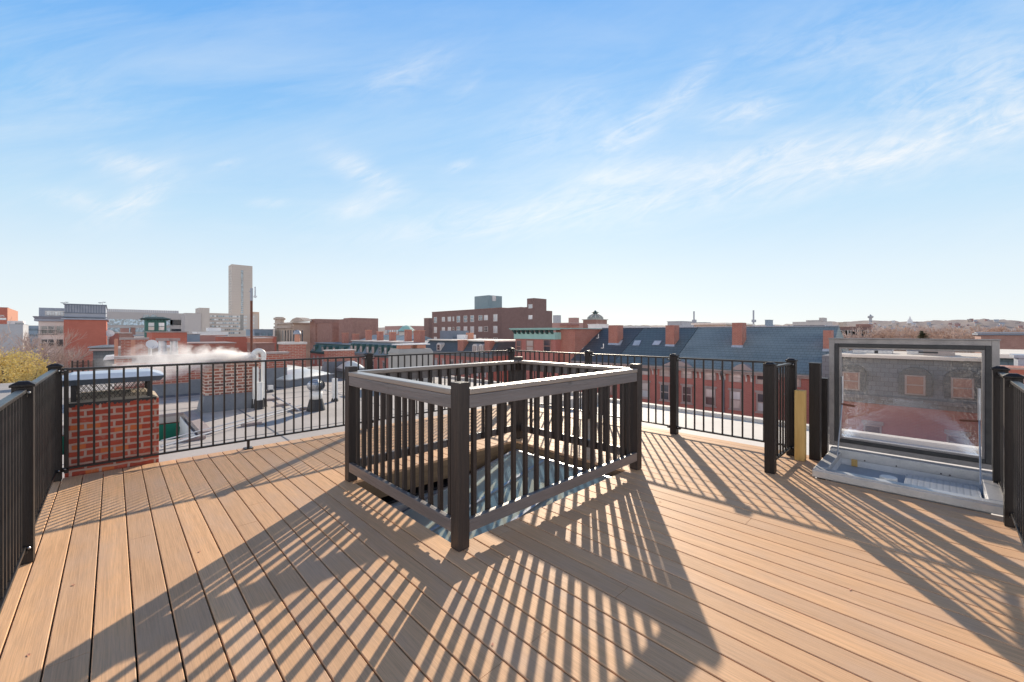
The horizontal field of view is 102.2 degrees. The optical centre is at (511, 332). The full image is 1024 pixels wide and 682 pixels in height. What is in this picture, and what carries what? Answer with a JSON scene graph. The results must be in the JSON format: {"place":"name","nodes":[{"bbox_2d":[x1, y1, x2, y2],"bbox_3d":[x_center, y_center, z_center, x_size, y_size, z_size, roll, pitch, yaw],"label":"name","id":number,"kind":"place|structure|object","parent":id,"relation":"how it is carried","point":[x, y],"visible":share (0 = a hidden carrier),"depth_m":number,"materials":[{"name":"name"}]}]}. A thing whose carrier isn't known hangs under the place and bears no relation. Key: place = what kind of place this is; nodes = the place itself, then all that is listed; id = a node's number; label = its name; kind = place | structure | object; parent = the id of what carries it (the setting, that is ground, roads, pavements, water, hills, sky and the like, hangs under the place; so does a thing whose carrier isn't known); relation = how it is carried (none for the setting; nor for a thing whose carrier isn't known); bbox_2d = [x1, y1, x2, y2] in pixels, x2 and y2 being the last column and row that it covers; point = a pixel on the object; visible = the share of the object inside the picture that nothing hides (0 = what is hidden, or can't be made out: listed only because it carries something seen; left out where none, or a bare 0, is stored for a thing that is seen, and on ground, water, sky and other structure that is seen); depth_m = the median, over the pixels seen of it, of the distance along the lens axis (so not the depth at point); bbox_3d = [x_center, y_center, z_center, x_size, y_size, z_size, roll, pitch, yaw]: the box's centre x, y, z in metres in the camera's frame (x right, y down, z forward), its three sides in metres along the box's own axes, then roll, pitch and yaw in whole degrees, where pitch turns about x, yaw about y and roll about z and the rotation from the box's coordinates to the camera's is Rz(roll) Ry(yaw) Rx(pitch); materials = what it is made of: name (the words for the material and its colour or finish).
{"place":"outdoors","nodes":[
{"label":"outdoors","id":0,"kind":"place"},
{"bbox_2d":[0,307,17,323],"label":"brick tower","id":1,"kind":"structure","parent":0,"point":[6,314],"depth_m":214.82,"materials":[{"name":"red brick"}]},
{"bbox_2d":[0,321,28,356],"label":"office building","id":2,"kind":"structure","parent":0,"point":[19,328],"depth_m":152.94,"materials":[{"name":"concrete"}]},
{"bbox_2d":[29,326,37,352],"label":"office building","id":3,"kind":"structure","parent":0,"point":[33,330],"depth_m":190.34,"materials":[{"name":"blue"}]},
{"bbox_2d":[71,360,93,372],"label":"metal balcony","id":4,"kind":"structure","parent":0,"point":[78,364],"depth_m":27.97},
{"bbox_2d":[61,303,108,372],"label":"brick tower","id":5,"kind":"structure","parent":0,"point":[90,320],"depth_m":58.04,"materials":[{"name":"brick"}]},
{"bbox_2d":[87,345,120,370],"bbox_3d":[-30.673,3.700,31.127,1.795,5.439,7.200,0,0,-44],"label":"chimney","id":6,"kind":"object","parent":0,"point":[103,355],"depth_m":29.90,"materials":[{"name":"grey stone"}]},
{"bbox_2d":[140,317,169,336],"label":"green cupola","id":7,"kind":"object","parent":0,"point":[154,323],"visible":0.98,"depth_m":45.89,"materials":[{"name":"paint"}]},
{"bbox_2d":[156,338,168,354],"bbox_3d":[-18.620,0.966,22.003,0.519,1.292,0.519,0,0,-44],"label":"chimney flue","id":8,"kind":"object","parent":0,"point":[162,346],"visible":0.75,"depth_m":21.86,"materials":[{"name":"metal"}]},
{"bbox_2d":[169,338,179,353],"bbox_3d":[-18.417,0.940,22.503,0.490,1.226,0.490,0,0,-44],"label":"chimney flue","id":9,"kind":"object","parent":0,"point":[173,345],"visible":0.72,"depth_m":22.37,"materials":[{"name":"metal"}]},
{"bbox_2d":[192,328,228,335],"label":"white building","id":10,"kind":"structure","parent":0,"point":[213,331],"depth_m":136.05,"materials":[{"name":"paint"}]},
{"bbox_2d":[187,341,236,353],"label":"brick house","id":11,"kind":"structure","parent":0,"point":[208,347],"depth_m":42.37,"materials":[{"name":"red brick"}]},
{"bbox_2d":[147,331,188,353],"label":"brick block","id":12,"kind":"structure","parent":11,"relation":"attached to","point":[182,342],"depth_m":38.45,"materials":[{"name":"red brick"}]},
{"bbox_2d":[200,335,225,341],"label":"brick house","id":13,"kind":"structure","parent":0,"point":[207,338],"depth_m":94.49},
{"bbox_2d":[209,313,257,335],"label":"hotel wing","id":14,"kind":"structure","parent":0,"point":[235,324],"depth_m":330.03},
{"bbox_2d":[228,264,252,313],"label":"hotel tower","id":15,"kind":"structure","parent":0,"point":[240,285],"depth_m":359.63,"materials":[{"name":"concrete"}]},
{"bbox_2d":[215,336,276,352],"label":"brick block","id":16,"kind":"structure","parent":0,"point":[241,344],"depth_m":83.92,"materials":[{"name":"red brick"}]},
{"bbox_2d":[249,287,256,351],"bbox_3d":[-25.123,0.007,39.987,0.667,8.827,0.420,0,0,-44],"label":"antenna mast","id":17,"kind":"object","parent":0,"point":[251,319],"visible":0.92,"depth_m":39.92,"materials":[{"name":"metal"}]},
{"bbox_2d":[273,317,310,366],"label":"sandstone building","id":18,"kind":"structure","parent":0,"point":[284,332],"depth_m":117.13,"materials":[{"name":"beige stone"}]},
{"bbox_2d":[385,326,423,334],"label":"brick block","id":19,"kind":"structure","parent":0,"point":[388,329],"depth_m":193.12,"materials":[{"name":"red brick"}]},
{"bbox_2d":[403,330,427,347],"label":"mansard house","id":20,"kind":"structure","parent":0,"point":[419,336],"depth_m":64.79,"materials":[{"name":"brick"}]},
{"bbox_2d":[424,318,431,337],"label":"apartment block","id":21,"kind":"structure","parent":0,"point":[428,326],"depth_m":142.43,"materials":[{"name":"brown brick"}]},
{"bbox_2d":[432,307,501,338],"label":"apartment block","id":22,"kind":"structure","parent":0,"point":[482,323],"depth_m":107.29,"materials":[{"name":"brown brick"}]},
{"bbox_2d":[474,295,501,308],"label":"rooftop penthouse","id":23,"kind":"object","parent":22,"relation":"on","point":[486,301],"visible":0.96,"depth_m":111.90,"materials":[{"name":"grey glass"}]},
{"bbox_2d":[426,339,514,381],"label":"mansard house","id":24,"kind":"structure","parent":0,"point":[450,345],"depth_m":51.99,"materials":[{"name":"brick"}]},
{"bbox_2d":[440,331,468,338],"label":"roof shed","id":25,"kind":"structure","parent":24,"relation":"on","point":[448,334],"depth_m":61.80,"materials":[{"name":"metal"}]},
{"bbox_2d":[0,0,1023,328],"label":"sky","id":26,"kind":"structure","parent":0,"point":[394,162],"materials":[{"name":"blue"}]},
{"bbox_2d":[501,298,551,338],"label":"apartment block","id":27,"kind":"structure","parent":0,"point":[534,313],"depth_m":89.35,"materials":[{"name":"brown brick"}]},
{"bbox_2d":[582,310,607,327],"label":"brick drum building","id":28,"kind":"structure","parent":0,"point":[595,317],"depth_m":90.76,"materials":[{"name":"red brick"}]},
{"bbox_2d":[273,319,1023,335],"bbox_3d":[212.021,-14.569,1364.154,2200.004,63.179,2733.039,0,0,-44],"label":"hills","id":29,"kind":"structure","parent":0,"point":[1009,324],"depth_m":1293.19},
{"bbox_2d":[667,321,695,326],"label":"block","id":30,"kind":"structure","parent":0,"point":[684,323],"depth_m":92.24,"materials":[{"name":"metal"}]},
{"bbox_2d":[389,398,1002,516],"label":"apartment building","id":31,"kind":"structure","parent":0,"point":[887,438],"depth_m":7.33,"materials":[{"name":"concrete"}]},
{"bbox_2d":[0,471,470,681],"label":"deck frame","id":32,"kind":"object","parent":31,"relation":"on","point":[388,499],"visible":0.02,"depth_m":2.62,"materials":[{"name":"wood"}]},
{"bbox_2d":[0,404,1023,681],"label":"deck","id":33,"kind":"structure","parent":32,"relation":"on","point":[686,558],"depth_m":2.36,"materials":[{"name":"wood"}]},
{"bbox_2d":[0,364,63,613],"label":"metal railing","id":34,"kind":"object","parent":33,"relation":"on","point":[30,442],"visible":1,"depth_m":2.53,"materials":[{"name":"metal"}]},
{"bbox_2d":[62,347,514,472],"bbox_3d":[-2.154,0.861,6.081,6.055,1.119,0.106,0,0,-44],"label":"metal railing","id":35,"kind":"object","parent":33,"relation":"on","point":[368,358],"visible":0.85,"depth_m":4.87,"materials":[{"name":"metal"}]},
{"bbox_2d":[356,443,510,497],"bbox_3d":[-0.756,1.552,4.691,2.170,0.207,0.038,0,0,-44],"label":"rim joist","id":36,"kind":"object","parent":33,"relation":"attached to","point":[373,490],"visible":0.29,"depth_m":4.56,"materials":[{"name":"wood"}]},
{"bbox_2d":[345,356,641,551],"bbox_3d":[-0.129,0.873,4.131,2.359,1.090,1.824,0,0,-44],"label":"wooden guard rail","id":37,"kind":"object","parent":33,"relation":"on","point":[458,398],"visible":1,"depth_m":3.42,"materials":[{"name":"wood"}]},
{"bbox_2d":[512,350,797,455],"bbox_3d":[1.645,0.861,6.429,0.106,1.119,4.687,0,0,-44],"label":"metal railing","id":38,"kind":"object","parent":33,"relation":"on","point":[674,426],"visible":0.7,"depth_m":5.66,"materials":[{"name":"metal"}]},
{"bbox_2d":[763,362,793,473],"bbox_3d":[2.892,0.861,4.448,0.867,1.119,0.106,0,0,-44],"label":"metal railing","id":39,"kind":"object","parent":33,"relation":"on","point":[773,453],"visible":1,"depth_m":4.18,"materials":[{"name":"metal"}]},
{"bbox_2d":[794,389,805,461],"bbox_3d":[3.209,1.032,4.595,0.094,0.775,0.094,0,0,-44],"label":"pine post","id":40,"kind":"object","parent":33,"relation":"on","point":[799,425],"visible":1,"depth_m":4.56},
{"bbox_2d":[809,362,821,460],"bbox_3d":[3.393,0.891,4.620,0.110,1.098,0.110,0,0,-44],"label":"deck post","id":41,"kind":"object","parent":33,"relation":"on","point":[815,411],"visible":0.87,"depth_m":4.58,"materials":[{"name":"metal"}]},
{"bbox_2d":[817,378,828,479],"bbox_3d":[3.641,1.127,4.838,0.100,1.185,0.100,0,0,-44],"label":"deck post","id":42,"kind":"object","parent":33,"relation":"on","point":[825,416],"visible":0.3,"depth_m":4.79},
{"bbox_2d":[812,338,1002,515],"bbox_3d":[3.821,0.893,4.035,1.227,1.654,1.291,0,0,-44],"label":"roof hatch","id":43,"kind":"object","parent":33,"relation":"on","point":[977,490],"visible":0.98,"depth_m":4.04,"materials":[{"name":"metal"}]},
{"bbox_2d":[991,366,1023,547],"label":"metal railing","id":44,"kind":"object","parent":33,"relation":"on","point":[1007,432],"visible":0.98,"depth_m":3.01,"materials":[{"name":"metal"}]},
{"bbox_2d":[516,443,620,476],"bbox_3d":[0.592,1.552,4.826,0.038,0.207,1.640,0,0,-44],"label":"rim joist","id":45,"kind":"object","parent":32,"relation":"attached to","point":[561,457],"visible":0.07,"depth_m":4.81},
{"bbox_2d":[402,449,610,542],"bbox_3d":[-0.151,1.927,3.956,2.080,0.887,1.620,0,0,-44],"label":"roof skylight","id":46,"kind":"object","parent":31,"relation":"on","point":[439,530],"visible":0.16,"depth_m":4.28,"materials":[{"name":"grey glass"}]},
{"bbox_2d":[691,323,754,326],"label":"block","id":47,"kind":"structure","parent":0,"point":[711,324],"depth_m":57.67,"materials":[{"name":"stone"}]},
{"bbox_2d":[791,321,831,325],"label":"hospital block","id":48,"kind":"structure","parent":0,"point":[823,323],"depth_m":330.26,"materials":[{"name":"concrete"}]},
{"bbox_2d":[822,350,981,446],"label":"mansard house","id":49,"kind":"structure","parent":0,"point":[918,396],"depth_m":21.65,"materials":[{"name":"brick"}]},
{"bbox_2d":[852,349,892,353],"bbox_3d":[22.253,1.087,25.468,1.200,0.375,1.900,0,0,-44],"label":"roof skylight","id":50,"kind":"object","parent":49,"relation":"on","point":[872,351],"visible":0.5,"depth_m":25.16,"materials":[{"name":"metal"}]},
{"bbox_2d":[863,424,881,433],"bbox_3d":[19.782,5.820,22.666,0.070,1.500,0.750,0,0,-44],"label":"window","id":51,"kind":"structure","parent":49,"relation":"in","point":[866,427],"depth_m":22.66,"materials":[{"name":"grey glass"}]},
{"bbox_2d":[923,351,954,355],"bbox_3d":[23.505,0.897,22.734,0.800,0.755,1.200,0,0,-44],"label":"roof chimney","id":52,"kind":"object","parent":49,"relation":"on","point":[946,353],"visible":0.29,"depth_m":22.39,"materials":[{"name":"grey stone"}]},
{"bbox_2d":[946,434,968,444],"bbox_3d":[21.987,5.820,20.382,0.070,1.500,0.750,0,0,-44],"label":"window","id":53,"kind":"structure","parent":49,"relation":"in","point":[951,438],"depth_m":20.38,"materials":[{"name":"grey glass"}]},
{"bbox_2d":[972,332,1023,352],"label":"brick block","id":54,"kind":"structure","parent":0,"point":[1012,340],"depth_m":54.68,"materials":[{"name":"brick"}]},
{"bbox_2d":[1000,365,1023,375],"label":"brick pier","id":55,"kind":"structure","parent":0,"point":[1017,369],"depth_m":4.31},
{"label":"ground","id":56,"kind":"structure","parent":0,"visible":0},
{"bbox_2d":[2,362,45,382],"bbox_3d":[-33.452,8.764,28.905,3.700,13.315,3.675,0,0,-44],"label":"yellow tree","id":57,"kind":"object","parent":56,"relation":"on","point":[31,378],"visible":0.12,"depth_m":28.68,"materials":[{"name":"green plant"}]},
{"bbox_2d":[0,331,55,370],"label":"bare tree","id":58,"kind":"object","parent":56,"relation":"on","point":[29,347],"visible":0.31,"depth_m":43.40,"materials":[{"name":"brown plant"}]},
{"bbox_2d":[0,344,63,382],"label":"yellow tree","id":59,"kind":"object","parent":56,"relation":"on","point":[9,366],"visible":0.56,"depth_m":29.94,"materials":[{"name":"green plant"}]},
{"bbox_2d":[0,317,92,374],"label":"bare tree","id":60,"kind":"object","parent":56,"relation":"on","point":[53,355],"visible":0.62,"depth_m":44.14,"materials":[{"name":"brown plant"}]},
{"bbox_2d":[33,308,63,373],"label":"apartment building","id":61,"kind":"structure","parent":56,"relation":"on","point":[50,321],"depth_m":62.07,"materials":[{"name":"beige paint"}]},
{"bbox_2d":[40,326,54,333],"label":"window","id":62,"kind":"structure","parent":61,"relation":"in","point":[43,329],"depth_m":61.67,"materials":[{"name":"grey glass"}]},
{"bbox_2d":[30,338,88,373],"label":"bare tree","id":63,"kind":"object","parent":56,"relation":"on","point":[69,353],"visible":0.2,"depth_m":47.76,"materials":[{"name":"brown plant"}]},
{"bbox_2d":[107,309,182,344],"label":"convention hall","id":64,"kind":"structure","parent":56,"relation":"on","point":[122,318],"depth_m":300.29,"materials":[{"name":"concrete"}]},
{"bbox_2d":[0,366,344,435],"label":"brick rowhouse","id":65,"kind":"structure","parent":56,"relation":"on","point":[5,390],"depth_m":14.98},
{"bbox_2d":[119,337,148,355],"bbox_3d":[-16.728,1.178,18.295,0.949,1.883,0.880,0,0,-44],"label":"brick chimney","id":66,"kind":"object","parent":65,"relation":"on","point":[141,347],"visible":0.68,"depth_m":18.04,"materials":[{"name":"red brick"}]},
{"bbox_2d":[277,330,306,366],"bbox_3d":[-9.221,1.012,17.331,0.878,2.216,0.980,0,0,-44],"label":"brick chimney","id":67,"kind":"object","parent":65,"relation":"on","point":[296,349],"visible":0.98,"depth_m":17.05,"materials":[{"name":"brick"}]},
{"bbox_2d":[321,349,355,376],"bbox_3d":[-8.044,1.488,19.097,1.584,1.365,0.620,0,0,-44],"label":"chimney","id":68,"kind":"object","parent":65,"relation":"on","point":[340,353],"depth_m":18.85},
{"bbox_2d":[337,361,363,371],"bbox_3d":[-7.306,1.504,18.683,1.020,0.429,0.992,0,0,43],"label":"dome skylight","id":69,"kind":"object","parent":65,"relation":"on","point":[347,363],"visible":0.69,"depth_m":18.46,"materials":[{"name":"plastic"}]},
{"bbox_2d":[181,313,200,333],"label":"convention hall","id":70,"kind":"structure","parent":56,"relation":"on","point":[190,322],"depth_m":285.23,"materials":[{"name":"concrete"}]},
{"bbox_2d":[195,308,208,330],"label":"convention hall","id":71,"kind":"structure","parent":56,"relation":"on","point":[204,312],"depth_m":290.24,"materials":[{"name":"concrete"}]},
{"bbox_2d":[245,329,273,335],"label":"mansard block","id":72,"kind":"structure","parent":56,"relation":"on","point":[262,332],"depth_m":120.33,"materials":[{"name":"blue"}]},
{"bbox_2d":[60,376,597,484],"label":"brick rowhouse","id":73,"kind":"structure","parent":56,"relation":"on","point":[183,414],"depth_m":8.24,"materials":[{"name":"white paint"}]},
{"bbox_2d":[62,368,163,480],"bbox_3d":[-4.379,1.075,4.543,0.825,1.290,0.720,0,0,-44],"label":"brick chimney","id":74,"kind":"object","parent":73,"relation":"on","point":[101,424],"visible":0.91,"depth_m":4.33,"materials":[{"name":"brick"}]},
{"bbox_2d":[114,351,288,397],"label":"brick parapet","id":75,"kind":"structure","parent":73,"relation":"on","point":[183,381],"depth_m":11.36,"materials":[{"name":"grey brick"}]},
{"bbox_2d":[197,356,260,412],"bbox_3d":[-6.415,1.150,9.389,1.120,1.140,0.680,0,0,-44],"label":"brick chimney","id":76,"kind":"object","parent":73,"relation":"on","point":[218,387],"visible":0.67,"depth_m":9.13,"materials":[{"name":"brick"}]},
{"bbox_2d":[160,404,301,440],"bbox_3d":[-5.086,1.660,7.894,0.024,0.021,3.207,0,0,10],"label":"roof pipe","id":77,"kind":"object","parent":73,"relation":"on","point":[226,423],"visible":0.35,"depth_m":7.41,"materials":[{"name":"metal"}]},
{"bbox_2d":[251,367,258,407],"bbox_3d":[-5.861,1.260,9.438,0.182,0.919,0.187,0,0,-44],"label":"flue pipe","id":78,"kind":"object","parent":73,"relation":"on","point":[253,388],"visible":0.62,"depth_m":9.38,"materials":[{"name":"white plastic"}]},
{"bbox_2d":[251,348,265,406],"bbox_3d":[-5.807,1.043,9.490,0.336,1.352,0.170,0,0,-44],"label":"flue pipe","id":79,"kind":"object","parent":73,"relation":"on","point":[254,352],"visible":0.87,"depth_m":9.50,"materials":[{"name":"white plastic"}]},
{"bbox_2d":[254,382,264,409],"bbox_3d":[-5.670,1.419,9.275,0.206,0.599,0.211,0,0,-44],"label":"flue pipe","id":80,"kind":"object","parent":73,"relation":"on","point":[260,402],"visible":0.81,"depth_m":9.22,"materials":[{"name":"white plastic"}]},
{"bbox_2d":[276,368,333,387],"bbox_3d":[-7.194,1.474,13.945,1.170,0.489,2.086,0,0,14],"label":"dome skylight","id":81,"kind":"object","parent":73,"relation":"on","point":[289,379],"visible":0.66,"depth_m":13.44,"materials":[{"name":"plastic"}]},
{"bbox_2d":[306,379,325,411],"bbox_3d":[-4.323,1.376,9.108,0.388,0.686,0.388,0,0,-44],"label":"turbine vent","id":82,"kind":"object","parent":73,"relation":"on","point":[315,395],"visible":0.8,"depth_m":8.99,"materials":[{"name":"silver metal"}]},
{"bbox_2d":[388,343,432,381],"bbox_3d":[-3.492,1.208,14.276,1.361,1.625,0.731,0,0,-44],"label":"stucco chimney","id":83,"kind":"object","parent":73,"relation":"on","point":[418,348],"visible":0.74,"depth_m":13.98,"materials":[{"name":"concrete"}]},
{"bbox_3d":[-4.698,1.692,9.108,0.320,0.044,0.100,0,0,-44],"label":"support block","id":84,"kind":"object","parent":73,"relation":"on","visible":0},
{"bbox_2d":[160,408,292,447],"bbox_3d":[-4.925,1.660,7.523,0.032,0.028,3.074,0,0,6],"label":"roof pipe","id":85,"kind":"object","parent":84,"relation":"on","point":[171,443],"visible":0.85,"depth_m":7.01,"materials":[{"name":"metal"}]},
{"bbox_2d":[310,333,358,365],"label":"mansard house","id":86,"kind":"structure","parent":56,"relation":"on","point":[317,351],"depth_m":87.56,"materials":[{"name":"brick"}]},
{"bbox_2d":[310,318,377,357],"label":"brick building","id":87,"kind":"structure","parent":56,"relation":"on","point":[327,330],"depth_m":100.81,"materials":[{"name":"brick"}]},
{"bbox_2d":[349,330,428,368],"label":"mansard house","id":88,"kind":"structure","parent":56,"relation":"on","point":[380,345],"depth_m":71.93,"materials":[{"name":"brick"}]},
{"bbox_2d":[509,328,601,379],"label":"brick rowhouse","id":89,"kind":"structure","parent":56,"relation":"on","point":[537,340],"depth_m":42.38,"materials":[{"name":"red brick"}]},
{"bbox_2d":[556,324,602,363],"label":"brick rowhouse","id":90,"kind":"structure","parent":56,"relation":"on","point":[575,340],"depth_m":40.87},
{"bbox_2d":[571,325,642,397],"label":"brick rowhouse","id":91,"kind":"structure","parent":56,"relation":"on","point":[610,337],"depth_m":39.33,"materials":[{"name":"tile"}]},
{"bbox_2d":[613,325,697,405],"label":"brick rowhouse","id":92,"kind":"structure","parent":56,"relation":"on","point":[666,340],"depth_m":35.19,"materials":[{"name":"red brick"}]},
{"bbox_2d":[642,382,649,397],"bbox_3d":[11.136,4.820,34.493,0.070,1.300,0.780,0,0,-44],"label":"window","id":93,"kind":"structure","parent":92,"relation":"in","point":[644,384],"depth_m":34.48,"materials":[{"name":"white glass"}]},
{"bbox_2d":[660,384,669,400],"bbox_3d":[12.310,4.820,33.278,0.070,1.300,0.780,0,0,-44],"label":"window","id":94,"kind":"structure","parent":92,"relation":"in","point":[666,386],"depth_m":33.18,"materials":[{"name":"grey glass"}]},
{"bbox_2d":[679,323,848,423],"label":"brick rowhouse","id":95,"kind":"structure","parent":56,"relation":"on","point":[804,346],"depth_m":30.24,"materials":[{"name":"red brick"}]},
{"bbox_2d":[682,386,691,403],"bbox_3d":[13.547,4.820,31.997,0.070,1.300,0.780,0,0,-44],"label":"window","id":96,"kind":"structure","parent":95,"relation":"in","point":[689,388],"depth_m":31.91,"materials":[{"name":"grey glass"}]},
{"bbox_2d":[705,388,715,405],"bbox_3d":[14.753,4.820,30.750,0.070,1.300,0.780,0,0,-44],"label":"window","id":97,"kind":"structure","parent":95,"relation":"in","point":[708,391],"depth_m":30.78,"materials":[{"name":"grey glass"}]},
{"bbox_2d":[729,390,740,409],"bbox_3d":[15.958,4.820,29.502,0.070,1.300,0.780,0,0,-44],"label":"window","id":98,"kind":"structure","parent":95,"relation":"in","point":[736,394],"depth_m":29.46,"materials":[{"name":"grey glass"}]},
{"bbox_2d":[756,393,762,411],"bbox_3d":[17.164,4.820,28.254,0.070,1.300,0.780,0,0,-44],"label":"window","id":99,"kind":"structure","parent":95,"relation":"in","point":[759,396],"depth_m":28.40,"materials":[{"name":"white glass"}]},
{"bbox_2d":[840,324,872,337],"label":"apartment block","id":100,"kind":"structure","parent":56,"relation":"on","point":[846,330],"depth_m":116.47,"materials":[{"name":"brown brick"}]},
{"bbox_2d":[841,325,887,337],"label":"bare tree","id":101,"kind":"object","parent":56,"relation":"on","point":[874,330],"visible":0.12,"depth_m":98.18,"materials":[{"name":"brown plant"}]},
{"bbox_2d":[868,327,911,350],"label":"bare tree","id":102,"kind":"object","parent":56,"relation":"on","point":[888,335],"visible":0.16,"depth_m":96.44,"materials":[{"name":"brown plant"}]},
{"bbox_2d":[852,325,928,338],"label":"bare tree","id":103,"kind":"object","parent":56,"relation":"on","point":[894,330],"visible":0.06,"depth_m":110.00,"materials":[{"name":"brown plant"}]},
{"bbox_2d":[930,328,995,352],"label":"bare tree","id":104,"kind":"object","parent":56,"relation":"on","point":[951,336],"visible":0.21,"depth_m":97.77,"materials":[{"name":"brown plant"}]},
{"bbox_2d":[938,323,987,337],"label":"bare tree","id":105,"kind":"object","parent":56,"relation":"on","point":[953,330],"visible":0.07,"depth_m":104.62,"materials":[{"name":"brown plant"}]},
{"bbox_2d":[1000,349,1023,365],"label":"mansard house","id":106,"kind":"structure","parent":56,"relation":"on","point":[1006,358],"depth_m":17.26,"materials":[{"name":"brick"}]},
{"bbox_2d":[1009,354,1023,365],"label":"roof bulkhead","id":107,"kind":"object","parent":106,"relation":"on","point":[1018,359],"visible":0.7,"depth_m":14.84,"materials":[{"name":"metal"}]},
{"label":"street","id":108,"kind":"structure","parent":0,"visible":0},
{"bbox_2d":[246,337,271,342],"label":"brick block","id":109,"kind":"structure","parent":108,"relation":"on","point":[262,339],"depth_m":70.27,"materials":[{"name":"brick"}]},
{"bbox_2d":[246,342,275,351],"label":"brick block","id":110,"kind":"structure","parent":108,"relation":"on","point":[267,346],"depth_m":55.26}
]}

